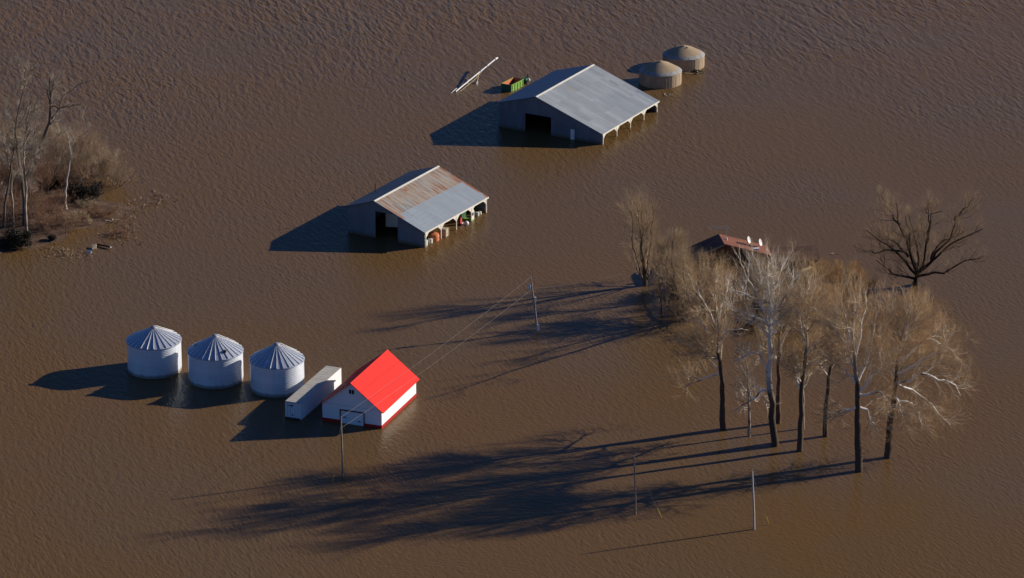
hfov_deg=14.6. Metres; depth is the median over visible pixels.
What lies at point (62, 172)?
brush clump
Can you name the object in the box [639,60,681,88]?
storage tank
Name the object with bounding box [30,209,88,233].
brush clump
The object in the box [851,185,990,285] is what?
bare tree
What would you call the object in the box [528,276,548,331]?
utility pole
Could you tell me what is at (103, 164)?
brush clump
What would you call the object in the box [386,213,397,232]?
sliding door
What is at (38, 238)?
ground
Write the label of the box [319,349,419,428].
red roofed barn
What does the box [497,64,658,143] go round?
metal barn
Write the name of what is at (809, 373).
sycamore tree
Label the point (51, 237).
evergreen bush
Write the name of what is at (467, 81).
grain auger
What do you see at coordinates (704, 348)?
sycamore tree
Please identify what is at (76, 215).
brush clump
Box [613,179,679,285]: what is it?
bare tree
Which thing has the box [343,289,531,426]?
power line
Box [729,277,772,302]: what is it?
brush clump
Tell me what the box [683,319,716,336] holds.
brush clump
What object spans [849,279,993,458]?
sycamore tree
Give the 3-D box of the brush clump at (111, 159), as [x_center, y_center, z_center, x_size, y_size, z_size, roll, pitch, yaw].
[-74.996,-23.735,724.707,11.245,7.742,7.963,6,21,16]
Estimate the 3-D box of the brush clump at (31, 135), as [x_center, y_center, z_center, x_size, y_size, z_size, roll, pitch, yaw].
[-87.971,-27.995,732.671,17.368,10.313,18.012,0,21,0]
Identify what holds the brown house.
on the water
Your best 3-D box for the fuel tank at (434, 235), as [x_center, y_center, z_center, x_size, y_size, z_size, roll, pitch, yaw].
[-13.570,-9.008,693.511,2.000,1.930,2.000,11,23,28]
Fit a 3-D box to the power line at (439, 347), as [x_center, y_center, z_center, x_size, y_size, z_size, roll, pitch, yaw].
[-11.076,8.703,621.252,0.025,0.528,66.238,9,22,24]
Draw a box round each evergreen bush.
[0,225,34,251]
[44,173,68,189]
[46,234,56,240]
[63,179,105,199]
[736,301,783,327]
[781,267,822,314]
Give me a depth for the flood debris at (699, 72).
783.77 m
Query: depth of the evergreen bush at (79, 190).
712.54 m
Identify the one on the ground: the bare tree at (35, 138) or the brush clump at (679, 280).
the bare tree at (35, 138)
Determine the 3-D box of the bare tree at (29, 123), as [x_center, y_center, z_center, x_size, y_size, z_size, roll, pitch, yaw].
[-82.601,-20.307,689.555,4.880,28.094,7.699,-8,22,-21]
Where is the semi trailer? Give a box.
[285,366,340,420]
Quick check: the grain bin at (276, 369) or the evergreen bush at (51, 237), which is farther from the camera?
the evergreen bush at (51, 237)
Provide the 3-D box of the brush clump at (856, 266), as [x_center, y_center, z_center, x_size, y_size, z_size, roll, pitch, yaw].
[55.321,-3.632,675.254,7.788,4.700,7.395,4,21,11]
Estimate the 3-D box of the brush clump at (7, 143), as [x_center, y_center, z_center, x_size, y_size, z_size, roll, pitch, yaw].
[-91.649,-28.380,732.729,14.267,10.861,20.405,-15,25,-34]
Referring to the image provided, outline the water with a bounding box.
[0,0,1023,577]
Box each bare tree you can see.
[0,50,41,225]
[0,109,30,227]
[0,122,22,225]
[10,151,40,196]
[16,95,42,230]
[24,105,50,198]
[34,66,93,172]
[43,131,73,175]
[59,122,104,208]
[81,128,105,160]
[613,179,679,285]
[641,237,737,318]
[643,240,675,313]
[644,224,693,299]
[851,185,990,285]
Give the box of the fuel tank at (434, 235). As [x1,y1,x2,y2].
[428,231,438,241]
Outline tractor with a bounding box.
[457,211,473,221]
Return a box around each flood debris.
[87,244,110,253]
[686,69,703,74]
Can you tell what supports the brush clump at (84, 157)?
on the water
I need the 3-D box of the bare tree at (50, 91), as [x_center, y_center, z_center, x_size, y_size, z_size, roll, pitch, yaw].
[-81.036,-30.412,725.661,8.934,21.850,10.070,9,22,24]
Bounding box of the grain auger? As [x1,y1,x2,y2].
[451,57,497,92]
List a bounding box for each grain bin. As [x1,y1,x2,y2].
[126,325,181,378]
[187,334,243,388]
[249,342,304,397]
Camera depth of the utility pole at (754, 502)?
576.86 m
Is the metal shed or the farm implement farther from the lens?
the farm implement
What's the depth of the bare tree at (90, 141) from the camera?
725.57 m
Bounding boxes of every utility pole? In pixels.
[332,417,343,482]
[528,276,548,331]
[634,455,661,517]
[751,469,768,529]
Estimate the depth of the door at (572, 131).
745.08 m
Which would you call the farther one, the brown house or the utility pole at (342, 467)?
the brown house
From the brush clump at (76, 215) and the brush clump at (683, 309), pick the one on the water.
the brush clump at (683, 309)
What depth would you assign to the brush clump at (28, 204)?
700.59 m
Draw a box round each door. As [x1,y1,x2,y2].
[341,411,363,425]
[570,129,573,139]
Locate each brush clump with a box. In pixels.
[0,113,72,164]
[0,116,61,160]
[0,124,32,183]
[0,147,48,195]
[0,150,57,200]
[0,181,57,225]
[1,182,77,222]
[13,126,81,175]
[20,154,95,192]
[21,118,108,166]
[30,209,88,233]
[43,107,97,162]
[47,131,135,177]
[61,207,93,223]
[69,138,121,177]
[69,151,139,187]
[75,195,101,208]
[83,204,117,218]
[105,229,128,237]
[660,264,704,292]
[668,298,709,317]
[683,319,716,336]
[699,264,741,281]
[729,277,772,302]
[741,265,776,284]
[799,256,839,282]
[815,282,857,304]
[819,254,863,280]
[826,264,878,294]
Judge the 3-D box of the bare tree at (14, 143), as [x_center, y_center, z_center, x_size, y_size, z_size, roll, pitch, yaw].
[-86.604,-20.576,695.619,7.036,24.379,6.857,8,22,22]
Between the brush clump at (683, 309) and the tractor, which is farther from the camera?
the tractor
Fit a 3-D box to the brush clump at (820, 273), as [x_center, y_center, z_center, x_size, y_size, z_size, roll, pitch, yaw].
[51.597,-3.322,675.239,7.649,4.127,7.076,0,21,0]
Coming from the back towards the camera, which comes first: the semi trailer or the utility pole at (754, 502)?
the semi trailer
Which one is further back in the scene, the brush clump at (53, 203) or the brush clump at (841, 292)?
the brush clump at (53, 203)
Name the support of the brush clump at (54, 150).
on the ground
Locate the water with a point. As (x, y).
(266, 142)
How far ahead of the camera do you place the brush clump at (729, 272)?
675.30 m
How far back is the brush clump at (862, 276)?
669.98 m
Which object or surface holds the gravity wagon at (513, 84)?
on the water
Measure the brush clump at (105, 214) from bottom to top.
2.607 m
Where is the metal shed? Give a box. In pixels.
[345,165,488,246]
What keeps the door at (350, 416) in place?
in the red roofed barn at (365, 383)
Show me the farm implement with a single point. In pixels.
(526, 80)
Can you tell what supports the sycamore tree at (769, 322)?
on the water
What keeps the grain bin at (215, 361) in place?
on the water
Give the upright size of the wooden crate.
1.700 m
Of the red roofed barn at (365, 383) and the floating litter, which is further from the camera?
the floating litter
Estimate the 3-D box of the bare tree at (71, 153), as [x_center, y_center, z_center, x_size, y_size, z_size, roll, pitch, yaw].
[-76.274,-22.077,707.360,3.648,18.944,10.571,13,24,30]
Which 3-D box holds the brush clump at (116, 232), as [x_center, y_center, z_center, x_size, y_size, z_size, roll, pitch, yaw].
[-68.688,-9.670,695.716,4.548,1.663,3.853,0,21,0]
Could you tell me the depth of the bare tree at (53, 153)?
718.73 m
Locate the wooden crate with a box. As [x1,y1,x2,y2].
[438,227,448,236]
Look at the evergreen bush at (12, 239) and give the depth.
689.04 m
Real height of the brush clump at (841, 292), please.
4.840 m
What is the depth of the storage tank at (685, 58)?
785.35 m
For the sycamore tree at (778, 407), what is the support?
on the water
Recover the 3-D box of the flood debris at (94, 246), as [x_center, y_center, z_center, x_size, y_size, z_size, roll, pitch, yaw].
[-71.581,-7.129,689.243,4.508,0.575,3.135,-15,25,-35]
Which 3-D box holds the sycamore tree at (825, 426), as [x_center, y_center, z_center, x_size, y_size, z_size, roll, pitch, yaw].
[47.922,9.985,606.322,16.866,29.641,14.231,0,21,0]
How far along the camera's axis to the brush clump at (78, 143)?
729.99 m
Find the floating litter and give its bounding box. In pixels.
[25,169,177,264]
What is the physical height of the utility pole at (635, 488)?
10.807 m
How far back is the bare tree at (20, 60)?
691.80 m
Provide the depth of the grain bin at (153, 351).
632.96 m
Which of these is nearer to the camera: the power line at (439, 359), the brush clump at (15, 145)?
the power line at (439, 359)
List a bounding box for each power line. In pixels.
[343,279,527,415]
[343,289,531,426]
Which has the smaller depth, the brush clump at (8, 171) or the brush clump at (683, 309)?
the brush clump at (683, 309)
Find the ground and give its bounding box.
[0,175,136,253]
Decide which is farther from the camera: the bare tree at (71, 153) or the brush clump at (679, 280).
the bare tree at (71, 153)
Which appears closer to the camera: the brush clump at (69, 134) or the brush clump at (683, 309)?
the brush clump at (683, 309)
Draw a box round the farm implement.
[522,74,529,83]
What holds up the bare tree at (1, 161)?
on the ground
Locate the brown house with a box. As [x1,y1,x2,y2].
[677,225,819,273]
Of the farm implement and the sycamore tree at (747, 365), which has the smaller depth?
the sycamore tree at (747, 365)
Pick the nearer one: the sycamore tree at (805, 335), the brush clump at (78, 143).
the sycamore tree at (805, 335)
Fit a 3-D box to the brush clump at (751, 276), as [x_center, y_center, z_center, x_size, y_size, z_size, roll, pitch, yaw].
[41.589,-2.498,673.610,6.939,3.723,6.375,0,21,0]
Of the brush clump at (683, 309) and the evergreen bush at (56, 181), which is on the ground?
the evergreen bush at (56, 181)
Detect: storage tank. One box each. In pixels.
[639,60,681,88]
[662,45,704,71]
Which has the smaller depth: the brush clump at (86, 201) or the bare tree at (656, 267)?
the bare tree at (656, 267)
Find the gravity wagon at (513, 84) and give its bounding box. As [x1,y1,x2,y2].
[501,77,523,91]
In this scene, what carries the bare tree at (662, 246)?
on the water
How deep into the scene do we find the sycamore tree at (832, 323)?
591.41 m
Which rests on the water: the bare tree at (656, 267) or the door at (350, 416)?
the bare tree at (656, 267)
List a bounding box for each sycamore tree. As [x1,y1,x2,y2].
[656,254,754,429]
[712,234,820,446]
[730,339,761,436]
[739,265,815,423]
[763,247,848,451]
[790,340,823,428]
[791,268,867,436]
[803,256,911,472]
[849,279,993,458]
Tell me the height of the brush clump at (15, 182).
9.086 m

